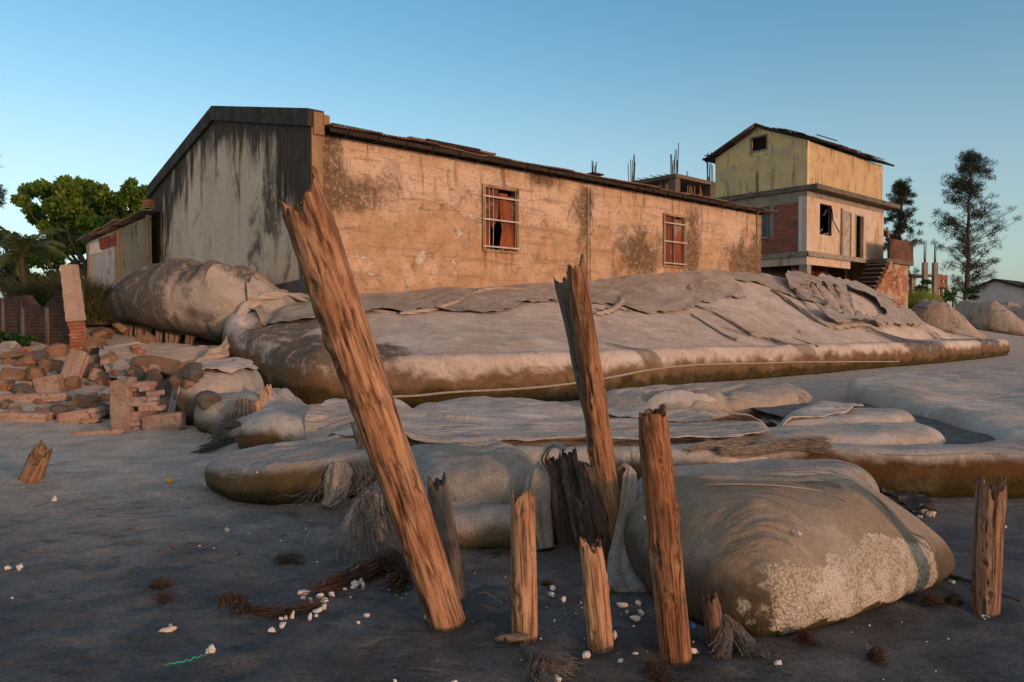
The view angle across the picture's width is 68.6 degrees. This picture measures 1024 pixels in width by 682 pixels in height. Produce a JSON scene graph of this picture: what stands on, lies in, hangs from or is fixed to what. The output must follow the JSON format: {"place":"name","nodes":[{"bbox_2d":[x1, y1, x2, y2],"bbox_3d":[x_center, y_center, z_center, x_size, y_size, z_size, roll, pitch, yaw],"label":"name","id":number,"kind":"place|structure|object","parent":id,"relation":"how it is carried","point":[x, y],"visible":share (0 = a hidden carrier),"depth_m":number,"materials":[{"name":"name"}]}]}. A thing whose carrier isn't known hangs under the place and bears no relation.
{"place":"outdoors","nodes":[
{"label":"outdoors","id":0,"kind":"place"},
{"bbox_2d":[69,428,124,433],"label":"concrete beam","id":1,"kind":"structure","parent":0,"point":[112,431],"depth_m":10.24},
{"bbox_2d":[0,325,1023,681],"bbox_3d":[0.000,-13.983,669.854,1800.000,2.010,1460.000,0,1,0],"label":"beach ground","id":2,"kind":"structure","parent":0,"point":[106,535],"depth_m":4.06,"materials":[{"name":"sand"}]},
{"bbox_2d":[0,367,25,380],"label":"boulder","id":3,"kind":"object","parent":2,"relation":"on","point":[7,374],"visible":0.88,"depth_m":13.14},
{"bbox_2d":[0,295,33,334],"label":"brick wall","id":4,"kind":"structure","parent":2,"relation":"on","point":[10,313],"depth_m":16.65,"materials":[{"name":"brick"}]},
{"bbox_2d":[0,330,37,346],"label":"creeper plant","id":5,"kind":"object","parent":2,"relation":"on","point":[23,340],"visible":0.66,"depth_m":15.52,"materials":[{"name":"green plant"}]},
{"bbox_2d":[0,229,46,294],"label":"tree","id":6,"kind":"object","parent":2,"relation":"on","point":[5,270],"visible":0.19,"depth_m":43.23,"materials":[{"name":"green plant"}]},
{"bbox_2d":[12,351,38,365],"bbox_3d":[-9.233,0.365,14.245,0.445,0.341,0.426,-2,4,0],"label":"boulder","id":7,"kind":"object","parent":2,"relation":"on","point":[28,359],"visible":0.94,"depth_m":14.13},
{"bbox_2d":[0,411,53,421],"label":"brick lump","id":8,"kind":"object","parent":2,"relation":"on","point":[27,416],"visible":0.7,"depth_m":10.86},
{"bbox_2d":[0,393,66,402],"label":"concrete beam","id":9,"kind":"structure","parent":2,"relation":"on","point":[44,397],"depth_m":11.90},
{"bbox_2d":[0,226,68,289],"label":"palm tree","id":10,"kind":"object","parent":2,"relation":"on","point":[17,247],"visible":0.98,"depth_m":23.83,"materials":[{"name":"green plant"}]},
{"bbox_2d":[18,440,52,482],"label":"driftwood stump","id":11,"kind":"object","parent":2,"relation":"on","point":[34,469],"visible":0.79,"depth_m":7.11,"materials":[{"name":"brown wood"}]},
{"bbox_2d":[24,367,46,381],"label":"boulder","id":12,"kind":"object","parent":2,"relation":"on","point":[33,372],"visible":0.71,"depth_m":13.16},
{"bbox_2d":[23,374,65,392],"bbox_3d":[-7.882,0.798,12.534,0.702,0.402,0.348,-12,2,-5],"label":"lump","id":13,"kind":"object","parent":2,"relation":"on","point":[53,383],"visible":0.7,"depth_m":12.42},
{"bbox_2d":[13,232,83,286],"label":"tree","id":14,"kind":"object","parent":2,"relation":"on","point":[33,261],"visible":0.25,"depth_m":40.69,"materials":[{"name":"green plant"}]},
{"bbox_2d":[39,359,63,370],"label":"boulder","id":15,"kind":"object","parent":2,"relation":"on","point":[53,364],"visible":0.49,"depth_m":14.01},
{"bbox_2d":[21,282,84,346],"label":"brick wall","id":16,"kind":"structure","parent":2,"relation":"on","point":[46,324],"depth_m":15.93,"materials":[{"name":"brick"}]},
{"bbox_2d":[43,343,70,356],"bbox_3d":[-9.200,0.229,15.142,0.520,0.356,0.525,-8,-10,-6],"label":"boulder","id":17,"kind":"object","parent":2,"relation":"on","point":[58,350],"visible":0.52,"depth_m":15.00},
{"bbox_2d":[0,263,118,324],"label":"weeds","id":18,"kind":"object","parent":2,"relation":"on","point":[94,300],"visible":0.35,"depth_m":17.82,"materials":[{"name":"green plant"}]},
{"bbox_2d":[60,264,86,350],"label":"brick pillar","id":19,"kind":"structure","parent":2,"relation":"on","point":[74,308],"depth_m":15.23,"materials":[{"name":"paint"}]},
{"bbox_2d":[60,348,90,378],"bbox_3d":[-7.740,0.547,13.221,0.356,0.868,0.206,7,-24,6],"label":"fallen slab","id":20,"kind":"object","parent":2,"relation":"on","point":[76,362],"depth_m":13.20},
{"bbox_2d":[10,174,149,281],"bbox_3d":[-19.097,-4.019,32.916,6.808,6.724,3.547,0,1,8],"label":"broadleaf tree","id":21,"kind":"object","parent":2,"relation":"on","point":[77,206],"visible":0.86,"depth_m":32.12,"materials":[{"name":"green plant"}]},
{"bbox_2d":[57,406,105,422],"bbox_3d":[-6.380,1.119,11.108,0.626,0.227,0.245,-9,3,-11],"label":"brick lump","id":22,"kind":"object","parent":2,"relation":"on","point":[94,414],"visible":0.82,"depth_m":11.02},
{"bbox_2d":[68,394,99,408],"bbox_3d":[-6.840,0.999,12.030,0.480,0.316,0.341,0,1,6],"label":"boulder","id":23,"kind":"object","parent":2,"relation":"on","point":[82,401],"visible":0.68,"depth_m":11.87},
{"bbox_2d":[82,335,108,354],"bbox_3d":[-8.637,0.107,15.563,0.539,0.469,0.505,2,10,17],"label":"boulder","id":24,"kind":"object","parent":2,"relation":"on","point":[89,342],"visible":0.69,"depth_m":15.42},
{"bbox_2d":[88,367,115,380],"bbox_3d":[-7.420,0.672,13.743,0.614,0.240,0.282,21,-7,-22],"label":"brick lump","id":25,"kind":"object","parent":2,"relation":"on","point":[95,374],"visible":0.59,"depth_m":13.58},
{"bbox_2d":[76,199,159,288],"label":"tin shed","id":26,"kind":"structure","parent":2,"relation":"on","point":[120,249],"depth_m":26.37,"materials":[{"name":"white paint"}]},
{"bbox_2d":[109,376,165,429],"bbox_3d":[-5.354,0.935,10.751,0.743,0.858,0.317,-2,1,-3],"label":"brick column stub","id":27,"kind":"object","parent":2,"relation":"on","point":[126,411],"visible":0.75,"depth_m":10.63,"materials":[{"name":"brick"}]},
{"bbox_2d":[140,368,163,395],"bbox_3d":[-6.222,0.812,12.966,0.408,0.689,0.357,-1,5,-11],"label":"boulder","id":28,"kind":"object","parent":2,"relation":"on","point":[154,374],"visible":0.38,"depth_m":12.88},
{"bbox_2d":[130,355,180,378],"bbox_3d":[-6.496,0.514,14.080,1.206,0.398,0.996,12,0,-17],"label":"boulder","id":29,"kind":"object","parent":2,"relation":"on","point":[164,364],"visible":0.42,"depth_m":13.82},
{"bbox_2d":[92,341,218,378],"bbox_3d":[-6.747,0.340,14.798,2.510,0.647,3.456,-1,2,-36],"label":"draped tarp","id":30,"kind":"object","parent":2,"relation":"on","point":[175,351],"visible":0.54,"depth_m":14.95,"materials":[{"name":"fabric"}]},
{"bbox_2d":[195,345,229,361],"bbox_3d":[-6.053,0.335,14.636,1.098,0.483,0.498,-1,2,-42],"label":"twisted cloth","id":31,"kind":"object","parent":30,"relation":"on","point":[218,352],"visible":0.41,"depth_m":14.72,"materials":[{"name":"fabric"}]},
{"bbox_2d":[141,411,185,429],"bbox_3d":[-4.965,1.151,10.695,0.603,0.269,0.246,-5,2,-7],"label":"brick lump","id":32,"kind":"object","parent":2,"relation":"on","point":[167,421],"visible":0.88,"depth_m":10.60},
{"bbox_2d":[101,258,276,341],"bbox_3d":[-7.773,-0.943,18.695,6.460,2.029,3.754,1,2,44],"label":"geotextile bag","id":33,"kind":"object","parent":2,"relation":"on","point":[195,298],"visible":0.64,"depth_m":16.72,"materials":[{"name":"fabric"}]},
{"bbox_2d":[171,368,263,425],"bbox_3d":[-4.610,0.822,11.831,1.224,0.900,1.768,0,1,0],"label":"geotextile bag","id":34,"kind":"object","parent":2,"relation":"on","point":[238,380],"visible":0.3,"depth_m":11.13,"materials":[{"name":"fabric"}]},
{"bbox_2d":[180,362,202,381],"bbox_3d":[-4.688,0.472,11.069,0.336,0.322,0.344,7,4,17],"label":"boulder","id":35,"kind":"object","parent":34,"relation":"on","point":[192,371],"visible":0.87,"depth_m":10.95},
{"bbox_2d":[168,357,257,411],"bbox_3d":[-4.699,0.719,11.849,1.214,0.881,1.615,0,1,0],"label":"torn cloth","id":36,"kind":"object","parent":34,"relation":"on","point":[228,365],"visible":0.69,"depth_m":11.56,"materials":[{"name":"fabric"}]},
{"bbox_2d":[190,396,254,454],"bbox_3d":[-3.678,1.020,9.388,0.490,0.563,1.535,0,1,5],"label":"fibre net","id":37,"kind":"object","parent":2,"relation":"on","point":[216,442],"visible":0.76,"depth_m":9.60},
{"bbox_2d":[194,391,272,433],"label":"geotextile bag","id":38,"kind":"object","parent":2,"relation":"on","point":[208,419],"visible":0.44,"depth_m":10.20,"materials":[{"name":"fabric"}]},
{"bbox_2d":[194,390,221,409],"bbox_3d":[-4.139,0.814,10.233,0.362,0.279,0.340,13,-6,-6],"label":"boulder","id":39,"kind":"object","parent":38,"relation":"on","point":[205,400],"visible":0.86,"depth_m":10.12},
{"bbox_2d":[220,386,305,441],"bbox_3d":[-3.751,0.971,11.473,1.479,0.644,3.694,-1,1,-23],"label":"draped tarp","id":40,"kind":"object","parent":2,"relation":"on","point":[285,398],"visible":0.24,"depth_m":10.80,"materials":[{"name":"fabric"}]},
{"bbox_2d":[217,584,328,616],"bbox_3d":[-1.258,1.358,3.938,0.572,0.135,0.171,0,1,-5],"label":"fibre rope","id":41,"kind":"object","parent":2,"relation":"on","point":[240,601],"visible":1,"depth_m":3.92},
{"bbox_2d":[237,405,329,448],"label":"geotextile bag","id":42,"kind":"object","parent":2,"relation":"on","point":[272,426],"visible":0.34,"depth_m":8.39,"materials":[{"name":"fabric"}]},
{"bbox_2d":[271,549,311,566],"bbox_3d":[-1.407,1.366,4.743,0.223,0.082,0.210,-1,2,-40],"label":"weed tuft","id":43,"kind":"object","parent":2,"relation":"on","point":[285,557],"visible":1,"depth_m":4.75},
{"bbox_2d":[204,434,418,504],"bbox_3d":[-1.740,1.132,7.090,2.130,0.528,1.652,-1,1,-31],"label":"geotextile bag","id":44,"kind":"object","parent":2,"relation":"on","point":[292,468],"visible":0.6,"depth_m":6.34,"materials":[{"name":"fabric"}]},
{"bbox_2d":[270,456,378,518],"bbox_3d":[-1.472,1.159,5.870,0.947,0.432,0.577,0,1,0],"label":"fibre net","id":45,"kind":"object","parent":2,"relation":"on","point":[329,488],"visible":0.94,"depth_m":5.85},
{"bbox_2d":[321,462,352,507],"bbox_3d":[-1.438,1.178,6.178,0.230,0.322,0.358,0,1,0],"label":"torn cloth","id":46,"kind":"object","parent":2,"relation":"on","point":[336,476],"visible":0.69,"depth_m":6.16,"materials":[{"name":"fabric"}]},
{"bbox_2d":[303,547,413,593],"bbox_3d":[-0.782,1.342,4.324,0.463,0.145,0.733,1,1,31],"label":"fibre rope","id":47,"kind":"object","parent":2,"relation":"on","point":[392,564],"visible":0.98,"depth_m":4.34,"materials":[{"name":"fabric"}]},
{"bbox_2d":[304,478,427,566],"bbox_3d":[-0.929,1.172,4.961,0.619,0.459,0.872,1,1,31],"label":"fibre net","id":48,"kind":"object","parent":2,"relation":"on","point":[369,514],"visible":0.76,"depth_m":4.90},
{"bbox_2d":[347,491,386,541],"bbox_3d":[-1.002,1.195,5.096,0.294,0.339,0.124,0,1,9],"label":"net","id":49,"kind":"object","parent":2,"relation":"on","point":[382,537],"visible":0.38,"depth_m":5.09,"materials":[{"name":"fabric"}]},
{"bbox_2d":[279,165,465,631],"bbox_3d":[-0.630,0.444,3.624,0.222,2.572,0.224,-16,10,2],"label":"driftwood post","id":50,"kind":"object","parent":2,"relation":"on","point":[329,281],"visible":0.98,"depth_m":3.51,"materials":[{"name":"brown wood"}]},
{"bbox_2d":[427,472,467,601],"bbox_3d":[-0.350,1.199,4.179,0.140,0.928,0.137,-10,1,0],"label":"driftwood stump","id":51,"kind":"object","parent":2,"relation":"on","point":[439,497],"visible":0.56,"depth_m":4.12,"materials":[{"name":"grey wood"}]},
{"bbox_2d":[146,106,777,293],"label":"long building","id":52,"kind":"structure","parent":2,"relation":"on","point":[410,213],"depth_m":21.23,"materials":[{"name":"paint"}]},
{"bbox_2d":[482,183,519,253],"bbox_3d":[-0.626,-3.445,21.907,1.870,2.500,1.045,-1,2,-41],"label":"window frame","id":53,"kind":"structure","parent":52,"relation":"in","point":[500,212],"depth_m":21.72,"materials":[{"name":"paint"}]},
{"bbox_2d":[663,213,686,268],"bbox_3d":[5.848,-3.597,27.038,1.350,1.920,0.154,-1,2,-41],"label":"window frame","id":54,"kind":"structure","parent":52,"relation":"in","point":[674,230],"depth_m":27.10,"materials":[{"name":"paint"}]},
{"bbox_2d":[415,439,536,503],"bbox_3d":[-0.270,1.111,5.796,1.073,0.610,1.181,0,1,0],"label":"geotextile bag","id":55,"kind":"object","parent":2,"relation":"on","point":[487,472],"visible":0.43,"depth_m":5.36,"materials":[{"name":"fabric"}]},
{"bbox_2d":[415,396,571,409],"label":"geotextile bag","id":56,"kind":"object","parent":2,"relation":"on","point":[479,402],"visible":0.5,"depth_m":11.06,"materials":[{"name":"fabric"}]},
{"bbox_2d":[451,499,554,548],"bbox_3d":[-0.153,1.255,5.241,0.994,0.347,0.590,0,1,0],"label":"geotextile bag","id":57,"kind":"object","parent":2,"relation":"on","point":[482,526],"visible":0.34,"depth_m":4.97,"materials":[{"name":"fabric"}]},
{"bbox_2d":[494,633,531,641],"bbox_3d":[0.005,1.404,3.554,0.177,0.032,0.066,0,1,4],"label":"driftwood plank","id":58,"kind":"object","parent":2,"relation":"on","point":[513,637],"visible":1,"depth_m":3.53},
{"bbox_2d":[510,487,537,643],"bbox_3d":[0.058,1.189,3.650,0.137,0.965,0.138,-1,1,0],"label":"driftwood stump","id":59,"kind":"object","parent":2,"relation":"on","point":[523,599],"visible":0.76,"depth_m":3.59,"materials":[{"name":"brown wood"}]},
{"bbox_2d":[519,642,585,681],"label":"fibre net","id":60,"kind":"object","parent":2,"relation":"on","point":[537,670],"visible":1,"depth_m":3.24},
{"bbox_2d":[545,452,572,545],"bbox_3d":[0.328,1.171,5.124,0.139,0.847,0.133,-8,1,0],"label":"driftwood stump","id":61,"kind":"object","parent":2,"relation":"on","point":[561,522],"visible":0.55,"depth_m":5.07,"materials":[{"name":"brown wood"}]},
{"bbox_2d":[523,442,565,549],"bbox_3d":[0.203,1.043,5.071,0.236,0.704,0.289,1,2,40],"label":"hanging cloth","id":62,"kind":"object","parent":61,"relation":"hanging from","point":[537,480],"visible":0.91,"depth_m":5.05,"materials":[{"name":"fabric"}]},
{"bbox_2d":[561,446,581,549],"bbox_3d":[0.438,1.168,5.027,0.133,0.938,0.125,-9,1,0],"label":"driftwood stump","id":63,"kind":"object","parent":2,"relation":"on","point":[570,476],"visible":0.56,"depth_m":4.98,"materials":[{"name":"brown wood"}]},
{"bbox_2d":[574,494,594,545],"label":"driftwood stump","id":64,"kind":"object","parent":2,"relation":"on","point":[584,520],"visible":0.52,"depth_m":4.74,"materials":[{"name":"brown wood"}]},
{"bbox_2d":[553,254,619,542],"bbox_3d":[0.534,0.543,4.901,0.233,2.222,0.331,-9,4,0],"label":"driftwood post","id":65,"kind":"object","parent":2,"relation":"on","point":[572,289],"visible":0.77,"depth_m":4.77,"materials":[{"name":"brown wood"}]},
{"bbox_2d":[606,463,648,592],"bbox_3d":[0.682,1.166,4.533,0.368,0.732,0.737,0,1,0],"label":"hanging cloth","id":66,"kind":"object","parent":65,"relation":"hanging from","point":[622,575],"visible":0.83,"depth_m":4.53,"materials":[{"name":"fabric"}]},
{"bbox_2d":[577,461,610,557],"bbox_3d":[0.573,1.198,4.877,0.184,0.897,0.185,-13,1,0],"label":"driftwood stump","id":67,"kind":"object","parent":2,"relation":"on","point":[589,486],"visible":0.37,"depth_m":4.80,"materials":[{"name":"brown wood"}]},
{"bbox_2d":[580,536,613,653],"bbox_3d":[0.407,1.293,3.546,0.129,0.761,0.126,-6,1,0],"label":"driftwood stump","id":68,"kind":"object","parent":2,"relation":"on","point":[597,610],"visible":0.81,"depth_m":3.50,"materials":[{"name":"brown wood"}]},
{"bbox_2d":[412,419,786,490],"bbox_3d":[0.622,1.116,8.112,4.848,0.521,3.179,0,1,0],"label":"geotextile tube","id":69,"kind":"object","parent":2,"relation":"on","point":[628,454],"visible":0.07,"depth_m":6.62,"materials":[{"name":"fabric"}]},
{"bbox_2d":[343,443,433,513],"bbox_3d":[-0.914,1.147,6.425,0.868,0.472,1.053,0,1,0],"label":"torn cloth","id":70,"kind":"object","parent":69,"relation":"on","point":[417,449],"visible":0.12,"depth_m":6.60,"materials":[{"name":"fabric"}]},
{"bbox_2d":[303,398,768,442],"bbox_3d":[-0.024,1.006,8.251,5.332,0.517,3.160,1,1,29],"label":"loose sheet","id":71,"kind":"object","parent":69,"relation":"on","point":[333,416],"visible":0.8,"depth_m":7.92,"materials":[{"name":"fabric"}]},
{"bbox_2d":[683,436,773,453],"bbox_3d":[1.917,0.939,6.681,0.849,0.165,0.182,0,1,-6],"label":"fibre rope","id":72,"kind":"object","parent":69,"relation":"on","point":[709,444],"visible":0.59,"depth_m":6.64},
{"bbox_2d":[717,435,834,457],"bbox_3d":[2.323,0.936,6.656,1.073,0.193,0.210,0,1,0],"label":"fibre rope","id":73,"kind":"object","parent":69,"relation":"on","point":[811,444],"visible":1,"depth_m":6.63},
{"bbox_2d":[222,273,1009,407],"bbox_3d":[9.146,-1.031,26.739,37.582,4.027,7.306,-1,2,-42],"label":"geotextile tube","id":74,"kind":"object","parent":2,"relation":"on","point":[520,349],"visible":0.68,"depth_m":17.28,"materials":[{"name":"fabric"}]},
{"bbox_2d":[220,291,310,349],"bbox_3d":[-5.057,-0.389,16.336,2.669,1.460,1.840,0,1,-22],"label":"twisted cloth","id":75,"kind":"object","parent":74,"relation":"on","point":[258,300],"visible":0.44,"depth_m":16.44,"materials":[{"name":"fabric"}]},
{"bbox_2d":[399,287,495,314],"bbox_3d":[-1.423,-1.047,18.926,0.416,0.843,4.944,1,1,22],"label":"twisted cloth","id":76,"kind":"object","parent":74,"relation":"on","point":[420,311],"visible":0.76,"depth_m":17.92,"materials":[{"name":"fabric"}]},
{"bbox_2d":[246,269,828,324],"bbox_3d":[3.386,-1.697,23.244,22.994,2.424,3.316,-1,2,-42],"label":"torn tarp","id":77,"kind":"object","parent":74,"relation":"on","point":[655,293],"visible":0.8,"depth_m":22.06,"materials":[{"name":"fabric"}]},
{"bbox_2d":[771,289,835,328],"bbox_3d":[10.430,-1.184,27.299,0.561,1.590,3.014,-1,1,-26],"label":"fabric strip","id":78,"kind":"object","parent":74,"relation":"on","point":[808,314],"visible":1,"depth_m":26.77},
{"bbox_2d":[785,270,924,326],"bbox_3d":[14.360,-1.824,32.246,3.963,2.509,12.544,1,2,43],"label":"torn tarp","id":79,"kind":"object","parent":74,"relation":"on","point":[903,315],"visible":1,"depth_m":32.16,"materials":[{"name":"fabric"}]},
{"bbox_2d":[592,143,714,197],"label":"unfinished building","id":80,"kind":"structure","parent":2,"relation":"on","point":[674,181],"depth_m":64.06,"materials":[{"name":"concrete"}]},
{"bbox_2d":[639,649,684,681],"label":"fibre net","id":81,"kind":"object","parent":2,"relation":"on","point":[655,667],"visible":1,"depth_m":3.19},
{"bbox_2d":[638,404,691,665],"bbox_3d":[0.698,0.981,3.402,0.162,1.399,0.153,-6,4,0],"label":"driftwood stump","id":82,"kind":"object","parent":2,"relation":"on","point":[661,503],"visible":0.95,"depth_m":3.35,"materials":[{"name":"brown wood"}]},
{"bbox_2d":[606,381,813,418],"bbox_3d":[3.176,1.002,12.358,3.987,0.566,2.378,-1,2,-34],"label":"geotextile bag","id":83,"kind":"object","parent":2,"relation":"on","point":[745,398],"visible":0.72,"depth_m":11.57,"materials":[{"name":"fabric"}]},
{"bbox_2d":[754,403,995,443],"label":"puddle","id":84,"kind":"object","parent":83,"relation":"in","point":[951,434],"visible":0.21,"depth_m":8.91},
{"bbox_2d":[701,591,727,651],"bbox_3d":[0.970,1.425,3.545,0.099,0.496,0.096,-10,1,0],"label":"driftwood stump","id":85,"kind":"object","parent":2,"relation":"on","point":[712,613],"visible":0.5,"depth_m":3.51,"materials":[{"name":"brown wood"}]},
{"bbox_2d":[608,390,863,425],"bbox_3d":[2.518,1.010,9.738,3.220,0.559,2.951,-1,1,-24],"label":"loose sheet","id":86,"kind":"object","parent":2,"relation":"on","point":[812,410],"visible":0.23,"depth_m":8.88,"materials":[{"name":"fabric"}]},
{"bbox_2d":[709,614,770,660],"bbox_3d":[1.039,1.355,3.438,0.300,0.147,0.212,0,1,0],"label":"fibre net","id":87,"kind":"object","parent":2,"relation":"on","point":[750,647],"visible":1,"depth_m":3.43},
{"bbox_2d":[637,459,879,499],"bbox_3d":[1.776,1.158,5.427,1.871,0.559,0.795,0,1,-10],"label":"geotextile bag","id":88,"kind":"object","parent":2,"relation":"on","point":[790,467],"visible":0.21,"depth_m":5.35,"materials":[{"name":"fabric"}]},
{"bbox_2d":[758,414,784,426],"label":"crumpled cloth","id":89,"kind":"object","parent":2,"relation":"on","point":[770,420],"visible":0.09,"depth_m":10.84,"materials":[{"name":"fabric"}]},
{"bbox_2d":[624,474,954,635],"bbox_3d":[1.551,1.128,4.488,1.879,0.658,1.392,-1,1,-31],"label":"geotextile bag","id":90,"kind":"object","parent":2,"relation":"on","point":[859,548],"visible":0.85,"depth_m":3.86,"materials":[{"name":"fabric"}]},
{"bbox_2d":[792,628,820,645],"bbox_3d":[1.391,1.386,3.537,0.137,0.076,0.133,0,1,0],"label":"weed tuft","id":91,"kind":"object","parent":2,"relation":"on","point":[806,637],"visible":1,"depth_m":3.52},
{"bbox_2d":[702,123,913,307],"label":"derelict house","id":92,"kind":"structure","parent":2,"relation":"on","point":[822,197],"depth_m":42.23,"materials":[{"name":"yellow paint"}]},
{"bbox_2d":[761,207,771,238],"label":"window","id":93,"kind":"structure","parent":92,"relation":"in","point":[765,224],"depth_m":41.72,"materials":[{"name":"blue glass"}]},
{"bbox_2d":[750,133,787,152],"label":"gable window frame","id":94,"kind":"structure","parent":92,"relation":"in","point":[760,144],"depth_m":42.26,"materials":[{"name":"concrete"}]},
{"bbox_2d":[614,367,1023,497],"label":"geotextile tube","id":95,"kind":"object","parent":2,"relation":"on","point":[990,402],"visible":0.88,"depth_m":7.38,"materials":[{"name":"fabric"}]},
{"bbox_2d":[745,422,945,446],"bbox_3d":[3.427,1.137,7.770,2.487,0.501,1.038,0,1,-11],"label":"geotextile tube","id":96,"kind":"object","parent":2,"relation":"on","point":[888,434],"visible":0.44,"depth_m":7.53,"materials":[{"name":"fabric"}]},
{"bbox_2d":[775,408,916,426],"bbox_3d":[3.957,1.099,9.102,2.567,0.507,1.151,-1,1,-31],"label":"geotextile tube","id":97,"kind":"object","parent":2,"relation":"on","point":[855,416],"visible":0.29,"depth_m":8.71,"materials":[{"name":"fabric"}]},
{"bbox_2d":[862,641,892,664],"bbox_3d":[1.634,1.384,3.360,0.115,0.083,0.156,1,2,34],"label":"weed tuft","id":98,"kind":"object","parent":2,"relation":"on","point":[873,654],"visible":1,"depth_m":3.33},
{"bbox_2d":[883,178,924,284],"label":"casuarina tree","id":99,"kind":"object","parent":2,"relation":"on","point":[900,189],"visible":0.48,"depth_m":75.35,"materials":[{"name":"green plant"}]},
{"bbox_2d":[880,488,937,511],"bbox_3d":[3.258,1.287,6.229,0.276,0.101,1.078,0,1,13],"label":"rag scrap","id":100,"kind":"object","parent":2,"relation":"on","point":[911,501],"visible":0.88,"depth_m":6.00,"materials":[{"name":"fabric"}]},
{"bbox_2d":[908,288,945,308],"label":"tall grass","id":101,"kind":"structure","parent":2,"relation":"on","point":[914,299],"depth_m":48.85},
{"bbox_2d":[908,240,947,302],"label":"concrete frame","id":102,"kind":"object","parent":2,"relation":"on","point":[936,277],"visible":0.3,"depth_m":150.57,"materials":[{"name":"concrete"}]},
{"bbox_2d":[918,591,950,606],"bbox_3d":[2.262,1.373,4.024,0.165,0.092,0.142,0,1,0],"label":"weed tuft","id":103,"kind":"object","parent":2,"relation":"on","point":[929,600],"visible":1,"depth_m":4.00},
{"bbox_2d":[911,299,985,338],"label":"sand mound","id":104,"kind":"object","parent":2,"relation":"on","point":[944,317],"visible":0.69,"depth_m":44.66,"materials":[{"name":"sand"}]},
{"bbox_2d":[943,590,967,606],"bbox_3d":[2.377,1.375,4.023,0.146,0.076,0.098,0,1,-11],"label":"weed tuft","id":105,"kind":"object","parent":2,"relation":"on","point":[954,599],"visible":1,"depth_m":4.00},
{"bbox_2d":[941,287,979,302],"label":"shrub","id":106,"kind":"object","parent":2,"relation":"on","point":[971,291],"visible":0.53,"depth_m":65.37,"materials":[{"name":"green plant"}]},
{"bbox_2d":[928,148,1023,298],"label":"casuarina tree","id":107,"kind":"object","parent":2,"relation":"on","point":[971,160],"visible":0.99,"depth_m":84.42,"materials":[{"name":"green plant"}]},
{"bbox_2d":[971,474,1006,617],"bbox_3d":[2.490,1.179,3.930,0.146,0.972,0.142,1,1,0],"label":"driftwood post","id":108,"kind":"object","parent":2,"relation":"on","point":[990,504],"visible":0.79,"depth_m":3.88,"materials":[{"name":"brown wood"}]},
{"bbox_2d":[955,298,1023,335],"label":"sand mound","id":109,"kind":"object","parent":2,"relation":"on","point":[1006,317],"visible":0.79,"depth_m":54.34,"materials":[{"name":"soil"}]},
{"bbox_2d":[962,278,1023,306],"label":"white house","id":110,"kind":"structure","parent":2,"relation":"on","point":[1003,290],"depth_m":89.12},
{"bbox_2d":[0,0,1023,307],"label":"sky","id":111,"kind":"structure","parent":0,"point":[102,91],"materials":[{"name":"blue"}]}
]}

